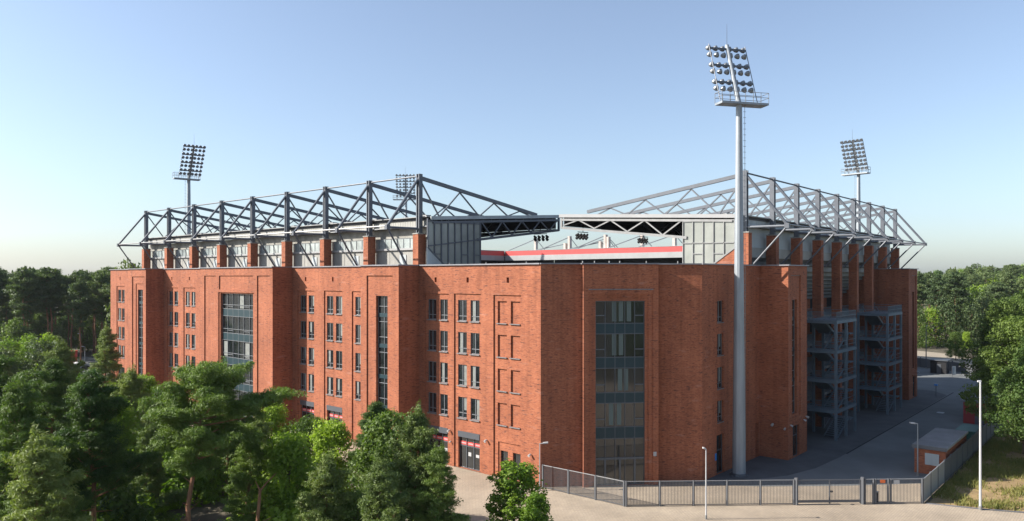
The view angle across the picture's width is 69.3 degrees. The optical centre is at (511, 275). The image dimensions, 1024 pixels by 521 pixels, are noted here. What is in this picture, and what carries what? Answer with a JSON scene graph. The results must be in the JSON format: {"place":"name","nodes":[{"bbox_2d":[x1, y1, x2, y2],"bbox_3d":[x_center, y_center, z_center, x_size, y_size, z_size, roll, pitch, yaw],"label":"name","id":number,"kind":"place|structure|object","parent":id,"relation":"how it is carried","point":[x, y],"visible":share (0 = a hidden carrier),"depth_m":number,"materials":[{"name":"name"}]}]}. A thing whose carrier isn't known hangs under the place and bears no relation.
{"place":"outdoors","nodes":[
{"label":"outdoors","id":0,"kind":"place"},
{"bbox_2d":[0,304,1018,520],"bbox_3d":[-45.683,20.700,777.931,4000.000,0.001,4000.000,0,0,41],"label":"ground","id":1,"kind":"structure","parent":0,"point":[210,511],"depth_m":65.90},
{"bbox_2d":[0,278,19,342],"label":"pine tree","id":2,"kind":"object","parent":1,"relation":"on","point":[5,308],"visible":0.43,"depth_m":185.59,"materials":[{"name":"green plant"}]},
{"bbox_2d":[0,347,19,377],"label":"broadleaf tree","id":3,"kind":"object","parent":1,"relation":"on","point":[13,367],"visible":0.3,"depth_m":124.92,"materials":[{"name":"green plant"}]},
{"bbox_2d":[0,318,26,359],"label":"broadleaf tree","id":4,"kind":"object","parent":1,"relation":"on","point":[11,323],"visible":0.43,"depth_m":156.64,"materials":[{"name":"green plant"}]},
{"bbox_2d":[0,337,26,375],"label":"broadleaf tree","id":5,"kind":"object","parent":1,"relation":"on","point":[16,345],"visible":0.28,"depth_m":131.66,"materials":[{"name":"green plant"}]},
{"bbox_2d":[0,354,39,439],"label":"pine tree","id":6,"kind":"object","parent":1,"relation":"on","point":[4,379],"visible":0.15,"depth_m":52.09,"materials":[{"name":"green plant"}]},
{"bbox_2d":[7,323,35,367],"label":"broadleaf tree","id":7,"kind":"object","parent":1,"relation":"on","point":[24,329],"visible":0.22,"depth_m":157.08,"materials":[{"name":"green plant"}]},
{"bbox_2d":[5,266,43,325],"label":"pine tree","id":8,"kind":"object","parent":1,"relation":"on","point":[17,290],"visible":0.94,"depth_m":175.28,"materials":[{"name":"green plant"}]},
{"bbox_2d":[3,274,49,325],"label":"pine tree","id":9,"kind":"object","parent":1,"relation":"on","point":[37,288],"visible":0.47,"depth_m":177.72,"materials":[{"name":"green plant"}]},
{"bbox_2d":[7,367,50,416],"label":"broadleaf tree","id":10,"kind":"object","parent":1,"relation":"on","point":[28,375],"visible":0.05,"depth_m":89.29,"materials":[{"name":"green plant"}]},
{"bbox_2d":[17,341,41,370],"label":"broadleaf tree","id":11,"kind":"object","parent":1,"relation":"on","point":[27,356],"visible":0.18,"depth_m":127.60,"materials":[{"name":"green plant"}]},
{"bbox_2d":[20,338,54,371],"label":"broadleaf tree","id":12,"kind":"object","parent":1,"relation":"on","point":[35,357],"visible":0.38,"depth_m":124.92,"materials":[{"name":"green plant"}]},
{"bbox_2d":[31,272,64,333],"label":"pine tree","id":13,"kind":"object","parent":1,"relation":"on","point":[48,302],"visible":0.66,"depth_m":181.50,"materials":[{"name":"green plant"}]},
{"bbox_2d":[1,422,95,520],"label":"pine tree","id":14,"kind":"object","parent":1,"relation":"on","point":[38,463],"visible":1,"depth_m":39.89,"materials":[{"name":"green plant"}]},
{"bbox_2d":[0,371,96,520],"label":"pine tree","id":15,"kind":"object","parent":1,"relation":"on","point":[18,413],"visible":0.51,"depth_m":43.41,"materials":[{"name":"green plant"}]},
{"bbox_2d":[25,358,77,443],"bbox_3d":[-38.250,13.805,61.704,6.864,13.996,6.545,0,0,19],"label":"pine tree","id":16,"kind":"object","parent":1,"relation":"on","point":[52,386],"visible":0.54,"depth_m":61.36,"materials":[{"name":"green plant"}]},
{"bbox_2d":[35,267,68,333],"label":"pine tree","id":17,"kind":"object","parent":1,"relation":"on","point":[58,278],"visible":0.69,"depth_m":182.99,"materials":[{"name":"green plant"}]},
{"bbox_2d":[41,334,85,395],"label":"pine tree","id":18,"kind":"object","parent":1,"relation":"on","point":[63,352],"visible":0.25,"depth_m":83.98,"materials":[{"name":"green plant"}]},
{"bbox_2d":[61,270,92,349],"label":"pine tree","id":19,"kind":"object","parent":1,"relation":"on","point":[75,276],"visible":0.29,"depth_m":185.36,"materials":[{"name":"green plant"}]},
{"bbox_2d":[65,278,92,359],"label":"pine tree","id":20,"kind":"object","parent":1,"relation":"on","point":[79,292],"visible":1,"depth_m":177.51,"materials":[{"name":"green plant"}]},
{"bbox_2d":[64,273,100,352],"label":"pine tree","id":21,"kind":"object","parent":1,"relation":"on","point":[90,279],"visible":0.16,"depth_m":187.21,"materials":[{"name":"green plant"}]},
{"bbox_2d":[73,309,98,351],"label":"broadleaf tree","id":22,"kind":"object","parent":1,"relation":"on","point":[83,341],"visible":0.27,"depth_m":200.90,"materials":[{"name":"green plant"}]},
{"bbox_2d":[82,315,100,351],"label":"broadleaf tree","id":23,"kind":"object","parent":1,"relation":"on","point":[89,333],"visible":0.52,"depth_m":200.16,"materials":[{"name":"green plant"}]},
{"bbox_2d":[86,270,110,330],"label":"pine tree","id":24,"kind":"object","parent":1,"relation":"on","point":[100,279],"visible":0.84,"depth_m":181.51,"materials":[{"name":"green plant"}]},
{"bbox_2d":[86,323,125,391],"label":"pine tree","id":25,"kind":"object","parent":1,"relation":"on","point":[106,353],"visible":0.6,"depth_m":111.70,"materials":[{"name":"green plant"}]},
{"bbox_2d":[50,368,164,520],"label":"pine tree","id":26,"kind":"object","parent":1,"relation":"on","point":[91,415],"visible":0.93,"depth_m":46.52,"materials":[{"name":"green plant"}]},
{"bbox_2d":[80,477,149,520],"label":"shrub","id":27,"kind":"object","parent":1,"relation":"on","point":[106,517],"visible":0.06,"depth_m":50.52,"materials":[{"name":"green plant"}]},
{"bbox_2d":[76,395,154,491],"bbox_3d":[-32.314,15.283,60.174,7.528,11.079,7.014,0,0,-31],"label":"broadleaf tree","id":28,"kind":"object","parent":1,"relation":"on","point":[126,417],"visible":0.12,"depth_m":59.83,"materials":[{"name":"green plant"}]},
{"bbox_2d":[82,478,172,520],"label":"shrub","id":29,"kind":"object","parent":1,"relation":"on","point":[123,498],"visible":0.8,"depth_m":50.26,"materials":[{"name":"green plant"}]},
{"bbox_2d":[110,364,169,441],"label":"pine tree","id":30,"kind":"object","parent":1,"relation":"on","point":[130,384],"visible":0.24,"depth_m":74.69,"materials":[{"name":"green plant"}]},
{"bbox_2d":[134,373,166,424],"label":"broadleaf tree","id":31,"kind":"object","parent":1,"relation":"on","point":[151,382],"visible":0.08,"depth_m":87.77,"materials":[{"name":"green plant"}]},
{"bbox_2d":[129,422,187,520],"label":"pine tree","id":32,"kind":"object","parent":1,"relation":"on","point":[152,484],"visible":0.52,"depth_m":56.83,"materials":[{"name":"green plant"}]},
{"bbox_2d":[133,492,185,520],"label":"shrub","id":33,"kind":"object","parent":1,"relation":"on","point":[165,508],"visible":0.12,"depth_m":56.08,"materials":[{"name":"green plant"}]},
{"bbox_2d":[142,382,193,453],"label":"broadleaf tree","id":34,"kind":"object","parent":1,"relation":"on","point":[156,393],"visible":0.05,"depth_m":78.78,"materials":[{"name":"green plant"}]},
{"bbox_2d":[172,144,205,234],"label":"floodlight mast","id":35,"kind":"object","parent":1,"relation":"on","point":[190,166],"visible":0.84,"depth_m":146.50,"materials":[{"name":"grey metal"}]},
{"bbox_2d":[157,451,229,509],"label":"shrub","id":36,"kind":"object","parent":1,"relation":"on","point":[206,488],"visible":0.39,"depth_m":66.69,"materials":[{"name":"green plant"}]},
{"bbox_2d":[179,415,253,498],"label":"shrub","id":37,"kind":"object","parent":1,"relation":"on","point":[231,462],"visible":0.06,"depth_m":70.25,"materials":[{"name":"green plant"}]},
{"bbox_2d":[137,356,308,520],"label":"pine tree","id":38,"kind":"object","parent":1,"relation":"on","point":[195,447],"visible":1,"depth_m":45.56,"materials":[{"name":"green plant"}]},
{"bbox_2d":[227,416,279,516],"bbox_3d":[-20.856,15.743,60.694,4.932,10.104,6.006,0,0,-27],"label":"pine tree","id":39,"kind":"object","parent":1,"relation":"on","point":[262,425],"visible":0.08,"depth_m":59.97,"materials":[{"name":"green plant"}]},
{"bbox_2d":[217,421,292,520],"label":"pine tree","id":40,"kind":"object","parent":1,"relation":"on","point":[250,457],"visible":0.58,"depth_m":49.36,"materials":[{"name":"green plant"}]},
{"bbox_2d":[261,402,295,458],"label":"broadleaf tree","id":41,"kind":"object","parent":1,"relation":"on","point":[277,419],"visible":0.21,"depth_m":69.55,"materials":[{"name":"green plant"}]},
{"bbox_2d":[260,503,308,520],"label":"shrub","id":42,"kind":"object","parent":1,"relation":"on","point":[282,516],"visible":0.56,"depth_m":46.76,"materials":[{"name":"green plant"}]},
{"bbox_2d":[281,412,342,467],"bbox_3d":[-16.805,16.151,61.734,6.483,9.343,7.486,0,0,-39],"label":"broadleaf tree","id":43,"kind":"object","parent":1,"relation":"on","point":[305,424],"visible":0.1,"depth_m":61.50,"materials":[{"name":"green plant"}]},
{"bbox_2d":[307,417,359,495],"bbox_3d":[-14.532,16.118,60.058,6.368,9.371,5.933,0,0,20],"label":"broadleaf tree","id":44,"kind":"object","parent":1,"relation":"on","point":[324,438],"visible":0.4,"depth_m":59.31,"materials":[{"name":"green plant"}]},
{"bbox_2d":[393,174,415,217],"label":"floodlight mast","id":45,"kind":"object","parent":1,"relation":"on","point":[405,186],"visible":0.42,"depth_m":199.01,"materials":[{"name":"grey metal"}]},
{"bbox_2d":[109,261,919,487],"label":"stadium building","id":46,"kind":"structure","parent":1,"relation":"on","point":[621,371],"depth_m":80.79,"materials":[{"name":"brick"}]},
{"bbox_2d":[139,290,142,376],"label":"tall window","id":47,"kind":"structure","parent":46,"relation":"in","point":[140,291],"depth_m":127.06,"materials":[{"name":"black glass"}]},
{"bbox_2d":[117,174,559,268],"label":"grandstand","id":48,"kind":"object","parent":46,"relation":"on","point":[421,238],"visible":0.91,"depth_m":101.80,"materials":[{"name":"grey metal"}]},
{"bbox_2d":[378,296,387,410],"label":"tall window","id":49,"kind":"structure","parent":46,"relation":"in","point":[382,300],"depth_m":84.39,"materials":[{"name":"grey glass"}]},
{"bbox_2d":[457,300,466,321],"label":"window","id":50,"kind":"structure","parent":46,"relation":"in","point":[462,303],"depth_m":79.84,"materials":[{"name":"grey glass"}]},
{"bbox_2d":[457,332,466,354],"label":"window","id":51,"kind":"structure","parent":46,"relation":"in","point":[462,335],"depth_m":79.84,"materials":[{"name":"silver metal"}]},
{"bbox_2d":[457,364,466,386],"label":"window","id":52,"kind":"structure","parent":46,"relation":"in","point":[462,368],"depth_m":79.84,"materials":[{"name":"grey glass"}]},
{"bbox_2d":[457,397,466,419],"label":"window","id":53,"kind":"structure","parent":46,"relation":"in","point":[462,400],"depth_m":79.84,"materials":[{"name":"silver metal"}]},
{"bbox_2d":[469,333,479,355],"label":"window","id":54,"kind":"structure","parent":46,"relation":"in","point":[475,337],"depth_m":78.59,"materials":[{"name":"black glass"}]},
{"bbox_2d":[469,366,479,388],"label":"window","id":55,"kind":"structure","parent":46,"relation":"in","point":[475,370],"depth_m":78.59,"materials":[{"name":"grey glass"}]},
{"bbox_2d":[469,398,479,421],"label":"window","id":56,"kind":"structure","parent":46,"relation":"in","point":[475,403],"depth_m":78.59,"materials":[{"name":"silver metal"}]},
{"bbox_2d":[470,300,479,322],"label":"window","id":57,"kind":"structure","parent":46,"relation":"in","point":[475,304],"depth_m":78.59,"materials":[{"name":"grey glass"}]},
{"bbox_2d":[717,434,721,472],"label":"door","id":58,"kind":"structure","parent":46,"relation":"in","point":[719,437],"depth_m":78.15,"materials":[{"name":"grey metal"}]},
{"bbox_2d":[792,300,793,412],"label":"tall window","id":59,"kind":"structure","parent":46,"relation":"in","point":[792,300],"depth_m":85.40,"materials":[{"name":"black glass"}]},
{"bbox_2d":[481,250,553,263],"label":"grandstand","id":60,"kind":"object","parent":1,"relation":"on","point":[492,257],"visible":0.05,"depth_m":208.94,"materials":[{"name":"red paint"}]},
{"bbox_2d":[917,308,936,347],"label":"broadleaf tree","id":61,"kind":"object","parent":1,"relation":"on","point":[920,316],"visible":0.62,"depth_m":211.37,"materials":[{"name":"green plant"}]},
{"bbox_2d":[917,306,948,346],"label":"broadleaf tree","id":62,"kind":"object","parent":1,"relation":"on","point":[931,313],"visible":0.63,"depth_m":215.83,"materials":[{"name":"green plant"}]},
{"bbox_2d":[928,301,963,347],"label":"broadleaf tree","id":63,"kind":"object","parent":1,"relation":"on","point":[947,313],"visible":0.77,"depth_m":214.07,"materials":[{"name":"green plant"}]},
{"bbox_2d":[943,331,965,359],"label":"columnar tree","id":64,"kind":"object","parent":1,"relation":"on","point":[956,336],"visible":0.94,"depth_m":181.48,"materials":[{"name":"green plant"}]},
{"bbox_2d":[939,291,979,339],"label":"broadleaf tree","id":65,"kind":"object","parent":1,"relation":"on","point":[965,303],"visible":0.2,"depth_m":224.57,"materials":[{"name":"green plant"}]},
{"bbox_2d":[923,421,1000,503],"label":"panel fence","id":66,"kind":"object","parent":1,"relation":"on","point":[949,466],"visible":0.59,"depth_m":77.78,"materials":[{"name":"grey metal"}]},
{"bbox_2d":[956,303,983,347],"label":"broadleaf tree","id":67,"kind":"object","parent":1,"relation":"on","point":[968,311],"visible":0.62,"depth_m":212.82,"materials":[{"name":"green plant"}]},
{"bbox_2d":[966,295,993,344],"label":"broadleaf tree","id":68,"kind":"object","parent":1,"relation":"on","point":[985,306],"visible":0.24,"depth_m":217.28,"materials":[{"name":"green plant"}]},
{"bbox_2d":[958,294,1023,383],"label":"broadleaf tree","id":69,"kind":"object","parent":1,"relation":"on","point":[1001,307],"visible":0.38,"depth_m":112.47,"materials":[{"name":"green plant"}]},
{"bbox_2d":[998,271,1023,298],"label":"pine tree","id":70,"kind":"object","parent":1,"relation":"on","point":[1008,279],"visible":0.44,"depth_m":226.55,"materials":[{"name":"green plant"}]},
{"bbox_2d":[0,0,1023,276],"label":"sky","id":71,"kind":"structure","parent":0,"point":[541,107],"materials":[{"name":"blue"}]},
{"bbox_2d":[145,409,1023,520],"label":"plaza paving","id":72,"kind":"structure","parent":0,"point":[473,490],"depth_m":66.17,"materials":[{"name":"brick"}]},
{"bbox_2d":[240,427,324,520],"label":"broadleaf tree","id":73,"kind":"object","parent":72,"relation":"on","point":[290,455],"visible":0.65,"depth_m":49.03,"materials":[{"name":"green plant"}]},
{"bbox_2d":[293,446,355,520],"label":"pine tree","id":74,"kind":"object","parent":72,"relation":"on","point":[326,483],"visible":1,"depth_m":43.48,"materials":[{"name":"green plant"}]},
{"bbox_2d":[324,489,365,520],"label":"broadleaf tree","id":75,"kind":"object","parent":72,"relation":"on","point":[354,513],"visible":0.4,"depth_m":44.19,"materials":[{"name":"green plant"}]},
{"bbox_2d":[344,400,397,473],"bbox_3d":[-10.521,15.253,57.927,5.422,11.055,5.170,0,0,-2],"label":"pine tree","id":76,"kind":"object","parent":72,"relation":"on","point":[375,407],"visible":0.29,"depth_m":57.59,"materials":[{"name":"green plant"}]},
{"bbox_2d":[354,450,411,520],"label":"pine tree","id":77,"kind":"object","parent":72,"relation":"on","point":[379,484],"visible":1,"depth_m":41.98,"materials":[{"name":"green plant"}]},
{"bbox_2d":[343,408,451,520],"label":"broadleaf tree","id":78,"kind":"object","parent":72,"relation":"on","point":[387,421],"visible":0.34,"depth_m":53.24,"materials":[{"name":"green plant"}]},
{"bbox_2d":[384,398,463,520],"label":"pine tree","id":79,"kind":"object","parent":72,"relation":"on","point":[416,432],"visible":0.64,"depth_m":47.92,"materials":[{"name":"green plant"}]},
{"bbox_2d":[402,438,471,520],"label":"pine tree","id":80,"kind":"object","parent":72,"relation":"on","point":[440,489],"visible":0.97,"depth_m":46.76,"materials":[{"name":"green plant"}]},
{"bbox_2d":[483,458,553,520],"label":"broadleaf tree","id":81,"kind":"object","parent":72,"relation":"on","point":[509,498],"visible":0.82,"depth_m":53.44,"materials":[{"name":"green plant"}]},
{"bbox_2d":[518,490,552,520],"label":"broadleaf tree","id":82,"kind":"object","parent":72,"relation":"on","point":[536,501],"visible":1,"depth_m":50.67,"materials":[{"name":"green plant"}]},
{"bbox_2d":[542,464,624,506],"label":"bar fence","id":83,"kind":"object","parent":72,"relation":"on","point":[569,481],"visible":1,"depth_m":69.23,"materials":[{"name":"grey metal"}]},
{"bbox_2d":[625,479,794,506],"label":"bar fence","id":84,"kind":"object","parent":72,"relation":"on","point":[693,493],"visible":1,"depth_m":66.67,"materials":[{"name":"grey metal"}]},
{"bbox_2d":[794,477,863,504],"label":"double gate","id":85,"kind":"structure","parent":72,"relation":"on","point":[860,500],"depth_m":67.03,"materials":[{"name":"grey metal"}]},
{"bbox_2d":[874,478,888,503],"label":"pedestrian gate","id":86,"kind":"structure","parent":72,"relation":"on","point":[887,490],"depth_m":67.21,"materials":[{"name":"grey metal"}]},
{"bbox_2d":[889,478,922,503],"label":"bar fence","id":87,"kind":"object","parent":72,"relation":"on","point":[890,491],"visible":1,"depth_m":67.27,"materials":[{"name":"grey metal"}]},
{"bbox_2d":[977,380,981,509],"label":"street lamp","id":88,"kind":"object","parent":72,"relation":"on","point":[980,473],"visible":1,"depth_m":65.44,"materials":[{"name":"grey metal"}]},
{"bbox_2d":[683,367,998,485],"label":"yard asphalt","id":89,"kind":"structure","parent":0,"point":[889,454],"depth_m":88.27,"materials":[{"name":"grey asphalt"}]},
{"bbox_2d":[505,235,681,262],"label":"grandstand","id":90,"kind":"object","parent":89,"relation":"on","point":[607,253],"visible":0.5,"depth_m":193.53,"materials":[{"name":"red paint"}]},
{"bbox_2d":[702,389,945,481],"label":"apron","id":91,"kind":"object","parent":89,"relation":"on","point":[871,422],"visible":0.5,"depth_m":94.81,"materials":[{"name":"concrete"}]},
{"bbox_2d":[705,44,768,476],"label":"floodlight mast","id":92,"kind":"object","parent":91,"relation":"on","point":[739,416],"visible":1,"depth_m":76.62,"materials":[{"name":"grey metal"}]},
{"bbox_2d":[559,170,926,426],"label":"grandstand","id":93,"kind":"object","parent":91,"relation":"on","point":[837,260],"visible":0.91,"depth_m":101.67,"materials":[{"name":"grey metal"}]},
{"bbox_2d":[807,309,856,440],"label":"stair tower","id":94,"kind":"structure","parent":91,"relation":"on","point":[823,327],"depth_m":95.85,"materials":[{"name":"metal"}]},
{"bbox_2d":[840,135,870,231],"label":"floodlight mast","id":95,"kind":"object","parent":91,"relation":"on","point":[857,168],"visible":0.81,"depth_m":139.25,"materials":[{"name":"grey metal"}]},
{"bbox_2d":[857,304,901,414],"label":"stair tower","id":96,"kind":"structure","parent":91,"relation":"on","point":[872,318],"depth_m":113.50,"materials":[{"name":"metal"}]},
{"bbox_2d":[928,358,950,373],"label":"gate kiosk","id":97,"kind":"object","parent":89,"relation":"on","point":[939,365],"visible":1,"depth_m":157.17,"materials":[{"name":"black"}]},
{"bbox_2d":[912,428,967,473],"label":"brick shed","id":98,"kind":"structure","parent":89,"relation":"on","point":[936,446],"depth_m":77.98,"materials":[{"name":"brick"}]},
{"bbox_2d":[917,357,973,372],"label":"panel fence","id":99,"kind":"object","parent":89,"relation":"on","point":[921,362],"visible":0.22,"depth_m":161.11,"materials":[{"name":"grey metal"}]},
{"bbox_2d":[955,424,982,440],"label":"dumpster","id":100,"kind":"object","parent":89,"relation":"on","point":[971,429],"visible":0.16,"depth_m":92.08,"materials":[{"name":"teal"}]},
{"bbox_2d":[961,396,990,424],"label":"red shed","id":101,"kind":"structure","parent":89,"relation":"on","point":[969,417],"depth_m":103.80,"materials":[{"name":"red paint"}]},
{"bbox_2d":[917,351,977,363],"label":"access road","id":102,"kind":"structure","parent":0,"point":[922,354],"depth_m":190.19,"materials":[{"name":"grey asphalt"}]},
{"bbox_2d":[917,303,981,349],"bbox_3d":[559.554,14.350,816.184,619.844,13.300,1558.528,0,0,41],"label":"hill","id":103,"kind":"structure","parent":0,"point":[934,348],"depth_m":212.62,"materials":[{"name":"green plant"}]},
{"bbox_2d":[922,272,951,337],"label":"pine tree","id":104,"kind":"object","parent":103,"relation":"on","point":[936,280],"visible":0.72,"depth_m":225.39,"materials":[{"name":"green plant"}]},
{"bbox_2d":[935,272,975,340],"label":"pine tree","id":105,"kind":"object","parent":103,"relation":"on","point":[957,282],"visible":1,"depth_m":213.96,"materials":[{"name":"green plant"}]},
{"bbox_2d":[986,281,1011,301],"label":"pine tree","id":106,"kind":"object","parent":103,"relation":"on","point":[998,290],"visible":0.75,"depth_m":217.56,"materials":[{"name":"green plant"}]},
{"bbox_2d":[929,427,1023,511],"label":"grass ground","id":107,"kind":"structure","parent":0,"point":[1005,482],"depth_m":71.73,"materials":[{"name":"green plant"}]},
{"bbox_2d":[958,314,1023,453],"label":"broadleaf tree","id":108,"kind":"object","parent":107,"relation":"on","point":[1007,339],"visible":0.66,"depth_m":86.84,"materials":[{"name":"green plant"}]},
{"bbox_2d":[981,334,1023,442],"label":"broadleaf tree","id":109,"kind":"object","parent":107,"relation":"on","point":[1015,411],"visible":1,"depth_m":78.43,"materials":[{"name":"green plant"}]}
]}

